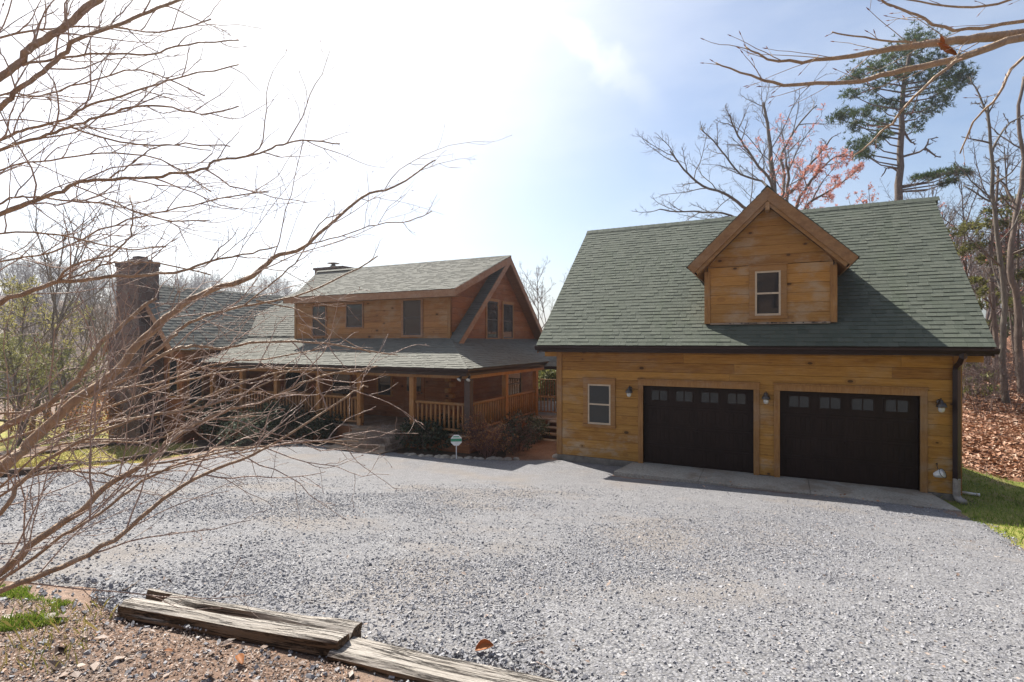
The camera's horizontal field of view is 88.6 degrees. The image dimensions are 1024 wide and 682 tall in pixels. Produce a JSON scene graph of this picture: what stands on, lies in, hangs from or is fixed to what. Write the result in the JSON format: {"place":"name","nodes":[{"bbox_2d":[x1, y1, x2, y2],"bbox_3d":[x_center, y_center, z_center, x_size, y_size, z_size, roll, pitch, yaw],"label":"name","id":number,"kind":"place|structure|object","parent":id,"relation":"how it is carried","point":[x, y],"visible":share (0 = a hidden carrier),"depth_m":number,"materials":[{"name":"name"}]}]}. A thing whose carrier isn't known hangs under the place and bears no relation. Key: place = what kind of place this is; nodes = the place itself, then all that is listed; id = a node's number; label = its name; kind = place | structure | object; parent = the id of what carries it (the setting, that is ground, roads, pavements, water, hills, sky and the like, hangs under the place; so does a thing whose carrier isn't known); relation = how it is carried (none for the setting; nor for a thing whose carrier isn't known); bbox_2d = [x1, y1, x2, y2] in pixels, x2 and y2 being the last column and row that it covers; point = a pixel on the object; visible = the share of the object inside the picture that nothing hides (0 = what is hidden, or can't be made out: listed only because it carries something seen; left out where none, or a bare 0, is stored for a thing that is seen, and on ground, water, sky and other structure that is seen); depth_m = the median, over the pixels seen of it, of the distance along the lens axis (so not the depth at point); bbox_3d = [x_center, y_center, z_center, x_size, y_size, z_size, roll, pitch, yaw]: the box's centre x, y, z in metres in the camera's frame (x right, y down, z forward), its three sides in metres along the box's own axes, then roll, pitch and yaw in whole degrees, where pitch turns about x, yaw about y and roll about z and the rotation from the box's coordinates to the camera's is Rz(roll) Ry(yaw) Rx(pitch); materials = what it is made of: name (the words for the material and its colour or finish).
{"place":"outdoors","nodes":[
{"label":"outdoors","id":0,"kind":"place"},
{"bbox_2d":[0,412,108,450],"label":"lawn","id":1,"kind":"structure","parent":0,"point":[4,435],"depth_m":26.75,"materials":[{"name":"plant"}]},
{"bbox_2d":[3,311,50,431],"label":"bare tree","id":2,"kind":"object","parent":1,"relation":"on","point":[26,330],"visible":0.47,"depth_m":32.76,"materials":[{"name":"brown plant"}]},
{"bbox_2d":[0,291,59,419],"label":"bare tree","id":3,"kind":"object","parent":1,"relation":"on","point":[33,326],"visible":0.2,"depth_m":53.98,"materials":[{"name":"brown plant"}]},
{"bbox_2d":[3,300,64,420],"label":"bare tree","id":4,"kind":"object","parent":1,"relation":"on","point":[41,330],"visible":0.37,"depth_m":33.39,"materials":[{"name":"brown plant"}]},
{"bbox_2d":[0,327,78,419],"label":"spring tree","id":5,"kind":"object","parent":1,"relation":"on","point":[23,371],"visible":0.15,"depth_m":38.81,"materials":[{"name":"green plant"}]},
{"bbox_2d":[0,273,99,427],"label":"spring tree","id":6,"kind":"object","parent":1,"relation":"on","point":[27,300],"visible":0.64,"depth_m":30.23,"materials":[{"name":"green plant"}]},
{"bbox_2d":[0,328,100,445],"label":"tree","id":7,"kind":"object","parent":1,"relation":"on","point":[11,357],"visible":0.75,"depth_m":23.86,"materials":[{"name":"green plant"}]},
{"bbox_2d":[17,278,92,410],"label":"bare tree","id":8,"kind":"object","parent":1,"relation":"on","point":[39,299],"visible":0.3,"depth_m":45.31,"materials":[{"name":"brown plant"}]},
{"bbox_2d":[6,279,106,421],"bbox_3d":[-31.394,0.960,36.797,3.590,10.337,5.957,0,0,29],"label":"bare tree","id":9,"kind":"object","parent":1,"relation":"on","point":[74,321],"visible":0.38,"depth_m":37.65,"materials":[{"name":"brown plant"}]},
{"bbox_2d":[11,340,108,436],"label":"tree","id":10,"kind":"object","parent":1,"relation":"on","point":[66,353],"visible":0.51,"depth_m":26.88,"materials":[{"name":"green plant"}]},
{"bbox_2d":[12,213,109,417],"bbox_3d":[-26.889,-0.929,31.666,7.502,13.130,4.705,0,0,32],"label":"bare tree","id":11,"kind":"object","parent":1,"relation":"on","point":[55,296],"visible":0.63,"depth_m":30.92,"materials":[{"name":"brown plant"}]},
{"bbox_2d":[5,179,131,430],"bbox_3d":[-25.907,-1.564,31.197,6.410,14.375,6.190,0,0,-14],"label":"bare tree","id":12,"kind":"object","parent":1,"relation":"on","point":[35,227],"visible":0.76,"depth_m":30.59,"materials":[{"name":"brown plant"}]},
{"bbox_2d":[43,396,108,443],"bbox_3d":[-18.977,3.488,23.608,3.304,2.217,3.526,0,0,-28],"label":"shrub","id":13,"kind":"object","parent":1,"relation":"on","point":[85,406],"visible":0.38,"depth_m":23.14,"materials":[{"name":"green plant"}]},
{"bbox_2d":[45,298,115,411],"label":"bare tree","id":14,"kind":"object","parent":1,"relation":"on","point":[84,334],"visible":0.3,"depth_m":50.06,"materials":[{"name":"brown plant"}]},
{"bbox_2d":[51,277,113,420],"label":"bare tree","id":15,"kind":"object","parent":1,"relation":"on","point":[88,320],"visible":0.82,"depth_m":30.28,"materials":[{"name":"brown plant"}]},
{"bbox_2d":[50,271,115,420],"bbox_3d":[-26.811,0.536,33.220,5.785,10.126,3.628,0,0,26],"label":"bare tree","id":16,"kind":"object","parent":1,"relation":"on","point":[94,322],"visible":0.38,"depth_m":33.76,"materials":[{"name":"brown plant"}]},
{"bbox_2d":[67,285,115,419],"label":"bare tree","id":17,"kind":"object","parent":1,"relation":"on","point":[100,304],"visible":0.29,"depth_m":39.66,"materials":[{"name":"brown plant"}]},
{"bbox_2d":[69,293,115,399],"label":"bare tree","id":18,"kind":"object","parent":1,"relation":"on","point":[107,322],"visible":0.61,"depth_m":35.45,"materials":[{"name":"brown plant"}]},
{"bbox_2d":[0,296,115,397],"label":"hill","id":19,"kind":"structure","parent":0,"point":[83,341],"depth_m":102.10,"materials":[{"name":"plant"}]},
{"bbox_2d":[2,442,200,469],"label":"lawn","id":20,"kind":"structure","parent":0,"point":[77,467],"depth_m":18.65,"materials":[{"name":"plant"}]},
{"bbox_2d":[0,356,1023,681],"bbox_3d":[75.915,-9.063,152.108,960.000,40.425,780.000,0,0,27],"label":"ground","id":21,"kind":"structure","parent":0,"point":[268,672],"depth_m":2.62,"materials":[{"name":"soil"}]},
{"bbox_2d":[0,465,57,477],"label":"landscape timber","id":22,"kind":"object","parent":21,"relation":"on","point":[22,472],"visible":0.3,"depth_m":9.29,"materials":[{"name":"wood"}]},
{"bbox_2d":[0,583,72,632],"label":"grass","id":23,"kind":"structure","parent":21,"relation":"on","point":[18,592],"depth_m":2.95,"materials":[{"name":"green plant"}]},
{"bbox_2d":[4,396,84,442],"bbox_3d":[-23.457,3.880,25.684,3.992,2.268,4.025,0,0,2],"label":"shrub","id":24,"kind":"object","parent":21,"relation":"on","point":[29,425],"visible":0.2,"depth_m":25.82,"materials":[{"name":"plant"}]},
{"bbox_2d":[0,597,117,673],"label":"grass","id":25,"kind":"structure","parent":21,"relation":"on","point":[55,627],"depth_m":2.74,"materials":[{"name":"green plant"}]},
{"bbox_2d":[38,443,116,454],"bbox_3d":[-16.716,4.234,20.797,3.087,0.186,0.181,-2,1,-37],"label":"landscape timber","id":26,"kind":"object","parent":21,"relation":"on","point":[84,447],"visible":0.27,"depth_m":20.62,"materials":[{"name":"brown wood"}]},
{"bbox_2d":[57,459,120,469],"bbox_3d":[-10.361,3.062,12.975,0.183,0.191,6.362,0,-10,-28],"label":"landscape timber","id":27,"kind":"object","parent":21,"relation":"on","point":[70,464],"visible":0.28,"depth_m":12.61,"materials":[{"name":"brown wood"}]},
{"bbox_2d":[91,391,159,437],"bbox_3d":[-15.641,2.830,21.972,3.987,2.969,3.588,0,0,-6],"label":"shrub","id":28,"kind":"object","parent":21,"relation":"on","point":[112,409],"visible":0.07,"depth_m":21.03,"materials":[{"name":"plant"}]},
{"bbox_2d":[0,250,300,383],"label":"hillside woods","id":29,"kind":"object","parent":21,"relation":"on","point":[197,280],"visible":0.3,"depth_m":135.35,"materials":[{"name":"plant"}]},
{"bbox_2d":[119,446,208,460],"bbox_3d":[-11.254,3.695,17.074,2.498,0.187,0.179,-1,0,-44],"label":"landscape timber","id":30,"kind":"object","parent":21,"relation":"on","point":[186,451],"visible":0.44,"depth_m":17.22,"materials":[{"name":"brown wood"}]},
{"bbox_2d":[153,383,179,435],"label":"shrub","id":31,"kind":"object","parent":21,"relation":"on","point":[158,416],"visible":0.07,"depth_m":20.84,"materials":[{"name":"green plant"}]},
{"bbox_2d":[0,596,359,681],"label":"wood chips","id":32,"kind":"object","parent":21,"relation":"on","point":[289,679],"visible":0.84,"depth_m":2.56,"materials":[{"name":"brown wood"}]},
{"bbox_2d":[117,588,362,656],"bbox_3d":[-1.514,1.529,2.868,1.481,0.114,0.220,-1,0,17],"label":"landscape timber","id":33,"kind":"object","parent":21,"relation":"on","point":[318,636],"visible":0.95,"depth_m":2.79,"materials":[{"name":"grey wood"}]},
{"bbox_2d":[0,0,511,617],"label":"bare tree","id":34,"kind":"object","parent":21,"relation":"on","point":[104,382],"visible":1,"depth_m":2.09,"materials":[{"name":"brown plant"}]},
{"bbox_2d":[103,255,556,453],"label":"log house","id":35,"kind":"structure","parent":21,"relation":"on","point":[473,325],"depth_m":20.54,"materials":[{"name":"brown wood"}]},
{"bbox_2d":[284,372,307,392],"bbox_3d":[-9.091,1.613,22.092,1.360,1.102,0.065,0,0,27],"label":"window","id":36,"kind":"structure","parent":35,"relation":"in","point":[290,382],"depth_m":22.09,"materials":[{"name":"grey glass"}]},
{"bbox_2d":[331,374,351,395],"bbox_3d":[-6.810,1.613,20.954,1.060,1.102,0.065,0,0,27],"label":"window","id":37,"kind":"structure","parent":35,"relation":"in","point":[341,377],"depth_m":20.94,"materials":[{"name":"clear glass"}]},
{"bbox_2d":[376,376,392,396],"bbox_3d":[-4.841,1.573,19.971,0.760,1.082,0.065,0,0,27],"label":"window","id":38,"kind":"structure","parent":35,"relation":"in","point":[383,383],"depth_m":19.95,"materials":[{"name":"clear glass"}]},
{"bbox_2d":[404,377,424,417],"bbox_3d":[-3.621,1.915,19.337,0.950,1.830,0.130,0,0,27],"label":"front door","id":39,"kind":"structure","parent":35,"relation":"in","point":[420,380],"depth_m":19.26,"materials":[{"name":"brown wood"}]},
{"bbox_2d":[485,298,498,338],"bbox_3d":[-0.809,-0.885,21.415,0.065,1.690,1.100,0,0,27],"label":"window","id":40,"kind":"structure","parent":35,"relation":"in","point":[492,307],"depth_m":21.42,"materials":[{"name":"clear glass"}]},
{"bbox_2d":[502,301,513,338],"bbox_3d":[-0.184,-0.865,22.668,0.065,1.650,1.100,0,0,27],"label":"window","id":41,"kind":"structure","parent":35,"relation":"in","point":[507,307],"depth_m":22.64,"materials":[{"name":"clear glass"}]},
{"bbox_2d":[508,373,521,394],"bbox_3d":[0.084,1.873,23.205,0.065,1.622,1.560,0,0,27],"label":"window","id":42,"kind":"structure","parent":35,"relation":"in","point":[514,380],"depth_m":23.25,"materials":[{"name":"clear glass"}]},
{"bbox_2d":[185,438,513,458],"bbox_3d":[-6.179,3.757,18.347,15.536,0.747,5.313,0,0,11],"label":"planting bed","id":43,"kind":"object","parent":21,"relation":"on","point":[502,453],"visible":0.23,"depth_m":16.45,"materials":[{"name":"brown soil"}]},
{"bbox_2d":[182,397,238,441],"bbox_3d":[-11.291,2.983,20.209,2.386,1.917,2.336,0,0,-35],"label":"shrub","id":44,"kind":"object","parent":43,"relation":"on","point":[210,427],"visible":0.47,"depth_m":19.79,"materials":[{"name":"green plant"}]},
{"bbox_2d":[216,400,298,447],"bbox_3d":[-9.248,2.935,18.756,2.618,1.571,2.637,0,0,44],"label":"shrub","id":45,"kind":"object","parent":43,"relation":"on","point":[250,432],"visible":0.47,"depth_m":18.29,"materials":[{"name":"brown plant"}]},
{"bbox_2d":[248,395,314,442],"bbox_3d":[-8.039,2.812,18.768,2.432,1.719,2.727,0,0,-4],"label":"shrub","id":46,"kind":"object","parent":43,"relation":"on","point":[278,420],"visible":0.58,"depth_m":18.31,"materials":[{"name":"green plant"}]},
{"bbox_2d":[279,410,343,444],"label":"shrub","id":47,"kind":"object","parent":43,"relation":"on","point":[320,423],"visible":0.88,"depth_m":17.82,"materials":[{"name":"green plant"}]},
{"bbox_2d":[363,421,406,450],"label":"shrub","id":48,"kind":"object","parent":43,"relation":"on","point":[372,440],"visible":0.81,"depth_m":16.27,"materials":[{"name":"green plant"}]},
{"bbox_2d":[395,412,455,452],"bbox_3d":[-2.625,2.869,16.433,2.057,1.221,1.862,0,0,27],"label":"shrub","id":49,"kind":"object","parent":43,"relation":"on","point":[421,438],"visible":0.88,"depth_m":16.15,"materials":[{"name":"green plant"}]},
{"bbox_2d":[451,435,461,458],"bbox_3d":[-1.597,3.107,15.049,0.310,0.835,0.034,0,0,-6],"label":"security sign","id":50,"kind":"object","parent":43,"relation":"on","point":[456,440],"visible":0.98,"depth_m":15.04,"materials":[{"name":"white metal"}]},
{"bbox_2d":[435,417,479,448],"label":"shrub","id":51,"kind":"object","parent":43,"relation":"on","point":[460,428],"visible":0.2,"depth_m":16.16,"materials":[{"name":"green plant"}]},
{"bbox_2d":[457,411,518,457],"bbox_3d":[-0.700,2.743,15.476,2.068,1.484,1.554,0,0,27],"label":"shrub","id":52,"kind":"object","parent":43,"relation":"on","point":[481,437],"visible":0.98,"depth_m":15.37,"materials":[{"name":"red plant"}]},
{"bbox_2d":[496,409,544,454],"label":"shrub","id":53,"kind":"object","parent":43,"relation":"on","point":[518,429],"visible":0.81,"depth_m":16.01,"materials":[{"name":"plant"}]},
{"bbox_2d":[522,413,550,441],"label":"shrub","id":54,"kind":"object","parent":43,"relation":"on","point":[540,423],"visible":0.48,"depth_m":17.62,"materials":[{"name":"green plant"}]},
{"bbox_2d":[327,636,560,681],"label":"landscape timber","id":55,"kind":"object","parent":21,"relation":"on","point":[387,660],"visible":0.93,"depth_m":2.43,"materials":[{"name":"wood"}]},
{"bbox_2d":[0,445,1023,681],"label":"gravel drive","id":56,"kind":"structure","parent":21,"relation":"on","point":[423,471],"depth_m":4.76,"materials":[{"name":"grey gravel"}]},
{"bbox_2d":[2,609,355,681],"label":"dead leaves","id":57,"kind":"object","parent":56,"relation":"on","point":[58,667],"visible":0.93,"depth_m":2.52,"materials":[{"name":"brown plant"}]},
{"bbox_2d":[0,585,413,681],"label":"soil pebbles","id":58,"kind":"object","parent":56,"relation":"on","point":[42,591],"visible":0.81,"depth_m":2.58,"materials":[{"name":"stone"}]},
{"bbox_2d":[475,639,493,650],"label":"fallen leaf","id":59,"kind":"object","parent":56,"relation":"on","point":[483,644],"visible":1,"depth_m":2.62,"materials":[{"name":"brown plant"}]},
{"bbox_2d":[12,487,1021,681],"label":"dead leaves","id":60,"kind":"object","parent":56,"relation":"on","point":[622,673],"visible":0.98,"depth_m":3.89,"materials":[{"name":"brown plant"}]},
{"bbox_2d":[527,277,550,324],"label":"bare tree","id":61,"kind":"object","parent":21,"relation":"on","point":[542,303],"visible":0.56,"depth_m":52.41,"materials":[{"name":"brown plant"}]},
{"bbox_2d":[529,356,556,441],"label":"deck","id":62,"kind":"structure","parent":21,"relation":"on","point":[550,417],"depth_m":20.22,"materials":[{"name":"grey"}]},
{"bbox_2d":[519,257,568,327],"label":"bare tree","id":63,"kind":"object","parent":21,"relation":"on","point":[532,283],"visible":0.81,"depth_m":42.93,"materials":[{"name":"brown plant"}]},
{"bbox_2d":[538,369,555,401],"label":"evergreen tree","id":64,"kind":"object","parent":21,"relation":"on","point":[547,374],"visible":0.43,"depth_m":27.53,"materials":[{"name":"green plant"}]},
{"bbox_2d":[630,62,840,220],"bbox_3d":[13.749,-6.437,31.691,15.100,20.461,7.704,0,0,-14],"label":"oak tree","id":65,"kind":"object","parent":21,"relation":"on","point":[771,180],"visible":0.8,"depth_m":31.44,"materials":[{"name":"grey plant"}]},
{"bbox_2d":[534,185,999,503],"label":"garage","id":66,"kind":"structure","parent":21,"relation":"on","point":[768,330],"depth_m":12.99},
{"bbox_2d":[582,377,615,428],"bbox_3d":[2.439,1.726,14.695,0.960,1.378,0.095,0,0,27],"label":"window","id":67,"kind":"structure","parent":66,"relation":"in","point":[599,406],"depth_m":14.69,"materials":[{"name":"clear glass"}]},
{"bbox_2d":[637,378,759,474],"bbox_3d":[4.782,2.158,13.623,3.010,2.285,0.250,0,0,27],"label":"garage door","id":68,"kind":"structure","parent":66,"relation":"in","point":[693,423],"depth_m":13.62,"materials":[{"name":"black metal"}]},
{"bbox_2d":[748,262,787,318],"bbox_3d":[6.264,-1.219,12.853,0.870,1.348,0.095,0,0,27],"label":"window","id":69,"kind":"structure","parent":66,"relation":"in","point":[767,282],"depth_m":12.85,"materials":[{"name":"clear glass"}]},
{"bbox_2d":[773,383,928,492],"bbox_3d":[7.735,2.158,12.150,3.030,2.285,0.250,0,0,27],"label":"garage door","id":70,"kind":"structure","parent":66,"relation":"in","point":[869,435],"depth_m":12.12,"materials":[{"name":"black metal"}]},
{"bbox_2d":[933,463,946,477],"bbox_3d":[9.144,2.776,11.228,0.208,0.316,0.220,0,0,-28],"label":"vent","id":71,"kind":"object","parent":66,"relation":"hanging from","point":[940,473],"visible":1,"depth_m":11.19,"materials":[{"name":"white plastic"}]},
{"bbox_2d":[614,462,960,511],"bbox_3d":[5.992,3.448,12.421,6.967,0.304,1.220,0,0,27],"label":"concrete apron","id":72,"kind":"object","parent":21,"relation":"on","point":[716,477],"visible":0.66,"depth_m":12.18,"materials":[{"name":"grey concrete"}]},
{"bbox_2d":[740,103,864,209],"bbox_3d":[15.537,-4.146,27.800,6.859,15.347,3.894,0,0,-33],"label":"maple tree","id":73,"kind":"object","parent":21,"relation":"on","point":[818,170],"visible":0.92,"depth_m":27.21,"materials":[{"name":"pink plant"}]},
{"bbox_2d":[701,0,1023,165],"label":"beech tree","id":74,"kind":"object","parent":21,"relation":"on","point":[998,39],"visible":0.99,"depth_m":2.37,"materials":[{"name":"brown plant"}]},
{"bbox_2d":[937,43,956,54],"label":"dead leaf","id":75,"kind":"object","parent":74,"relation":"attached to","point":[952,51],"visible":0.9,"depth_m":2.27,"materials":[{"name":"orange plant"}]},
{"bbox_2d":[962,346,1004,403],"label":"sapling","id":76,"kind":"object","parent":21,"relation":"on","point":[966,380],"visible":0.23,"depth_m":21.90,"materials":[{"name":"brown plant"}]},
{"bbox_2d":[947,192,1023,375],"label":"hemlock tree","id":77,"kind":"object","parent":21,"relation":"on","point":[1019,274],"visible":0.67,"depth_m":27.61,"materials":[{"name":"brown plant"}]},
{"bbox_2d":[951,224,1023,326],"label":"woods","id":78,"kind":"object","parent":21,"relation":"on","point":[977,285],"visible":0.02,"depth_m":67.94,"materials":[{"name":"brown plant"}]},
{"bbox_2d":[962,359,1022,414],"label":"sapling","id":79,"kind":"object","parent":21,"relation":"on","point":[993,393],"visible":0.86,"depth_m":20.07,"materials":[{"name":"brown plant"}]},
{"bbox_2d":[962,336,1022,402],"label":"sapling","id":80,"kind":"object","parent":21,"relation":"on","point":[987,399],"visible":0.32,"depth_m":22.05,"materials":[{"name":"brown plant"}]},
{"bbox_2d":[967,338,1023,411],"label":"sapling","id":81,"kind":"object","parent":21,"relation":"on","point":[1014,364],"visible":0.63,"depth_m":20.94,"materials":[{"name":"brown plant"}]},
{"bbox_2d":[979,325,1021,384],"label":"sapling","id":82,"kind":"object","parent":21,"relation":"on","point":[996,329],"visible":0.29,"depth_m":24.61,"materials":[{"name":"brown plant"}]},
{"bbox_2d":[999,360,1023,398],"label":"sapling","id":83,"kind":"object","parent":21,"relation":"on","point":[1017,379],"visible":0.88,"depth_m":20.63,"materials":[{"name":"brown plant"}]},
{"bbox_2d":[0,0,1023,355],"label":"sky","id":84,"kind":"structure","parent":0,"point":[571,82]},
{"bbox_2d":[504,434,556,459],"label":"clay path","id":85,"kind":"structure","parent":0,"point":[541,449],"depth_m":16.19,"materials":[{"name":"brown soil"}]},
{"bbox_2d":[941,466,1023,547],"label":"lawn","id":86,"kind":"structure","parent":0,"point":[1006,514],"depth_m":11.20,"materials":[{"name":"green plant"}]},
{"bbox_2d":[962,327,1023,481],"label":"woodland floor","id":87,"kind":"structure","parent":0,"point":[1015,479],"depth_m":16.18,"materials":[{"name":"brown plant"}]},
{"bbox_2d":[835,181,945,213],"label":"maple tree","id":88,"kind":"object","parent":87,"relation":"on","point":[872,196],"visible":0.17,"depth_m":40.80,"materials":[{"name":"pink plant"}]},
{"bbox_2d":[824,18,981,199],"bbox_3d":[25.794,-8.662,35.198,10.628,24.771,7.326,0,0,1],"label":"pine tree","id":89,"kind":"object","parent":87,"relation":"on","point":[957,77],"visible":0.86,"depth_m":34.76,"materials":[{"name":"green plant"}]},
{"bbox_2d":[878,179,983,253],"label":"bare tree","id":90,"kind":"object","parent":87,"relation":"on","point":[944,214],"visible":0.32,"depth_m":26.67,"materials":[{"name":"brown plant"}]},
{"bbox_2d":[889,171,1023,259],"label":"bare tree","id":91,"kind":"object","parent":87,"relation":"on","point":[933,192],"visible":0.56,"depth_m":29.07,"materials":[{"name":"brown plant"}]},
{"bbox_2d":[910,168,1012,363],"bbox_3d":[26.615,-4.331,31.818,7.193,12.590,4.512,0,0,-15],"label":"bare tree","id":92,"kind":"object","parent":87,"relation":"on","point":[965,258],"visible":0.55,"depth_m":31.52,"materials":[{"name":"brown plant"}]},
{"bbox_2d":[943,193,986,265],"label":"bare tree","id":93,"kind":"object","parent":87,"relation":"on","point":[957,220],"visible":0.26,"depth_m":41.41,"materials":[{"name":"brown plant"}]},
{"bbox_2d":[962,362,1000,398],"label":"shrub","id":94,"kind":"object","parent":87,"relation":"on","point":[979,390],"visible":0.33,"depth_m":23.30,"materials":[{"name":"green plant"}]},
{"bbox_2d":[950,72,1023,403],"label":"bare tree","id":95,"kind":"object","parent":87,"relation":"on","point":[1004,310],"visible":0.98,"depth_m":21.96,"materials":[{"name":"grey plant"}]},
{"bbox_2d":[950,201,1023,370],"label":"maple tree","id":96,"kind":"object","parent":87,"relation":"on","point":[1015,246],"visible":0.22,"depth_m":29.65,"materials":[{"name":"brown plant"}]},
{"bbox_2d":[958,117,1023,359],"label":"bare tree","id":97,"kind":"object","parent":87,"relation":"on","point":[1005,162],"visible":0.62,"depth_m":31.10,"materials":[{"name":"brown plant"}]},
{"bbox_2d":[962,215,1022,360],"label":"bare tree","id":98,"kind":"object","parent":87,"relation":"on","point":[1012,338],"visible":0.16,"depth_m":31.95,"materials":[{"name":"brown plant"}]},
{"bbox_2d":[969,154,1023,379],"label":"bare tree","id":99,"kind":"object","parent":87,"relation":"on","point":[992,299],"visible":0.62,"depth_m":26.95,"materials":[{"name":"brown plant"}]},
{"bbox_2d":[978,266,1023,322],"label":"bare tree","id":100,"kind":"object","parent":87,"relation":"on","point":[1011,312],"visible":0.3,"depth_m":29.74,"materials":[{"name":"brown plant"}]},
{"bbox_2d":[981,229,1023,337],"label":"bare tree","id":101,"kind":"object","parent":87,"relation":"on","point":[1006,246],"visible":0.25,"depth_m":28.80,"materials":[{"name":"brown plant"}]},
{"bbox_2d":[984,76,1023,392],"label":"bare tree","id":102,"kind":"object","parent":87,"relation":"on","point":[1015,288],"visible":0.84,"depth_m":23.94,"materials":[{"name":"brown plant"}]},
{"bbox_2d":[985,284,1023,351],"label":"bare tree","id":103,"kind":"object","parent":87,"relation":"on","point":[1008,319],"visible":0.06,"depth_m":38.15,"materials":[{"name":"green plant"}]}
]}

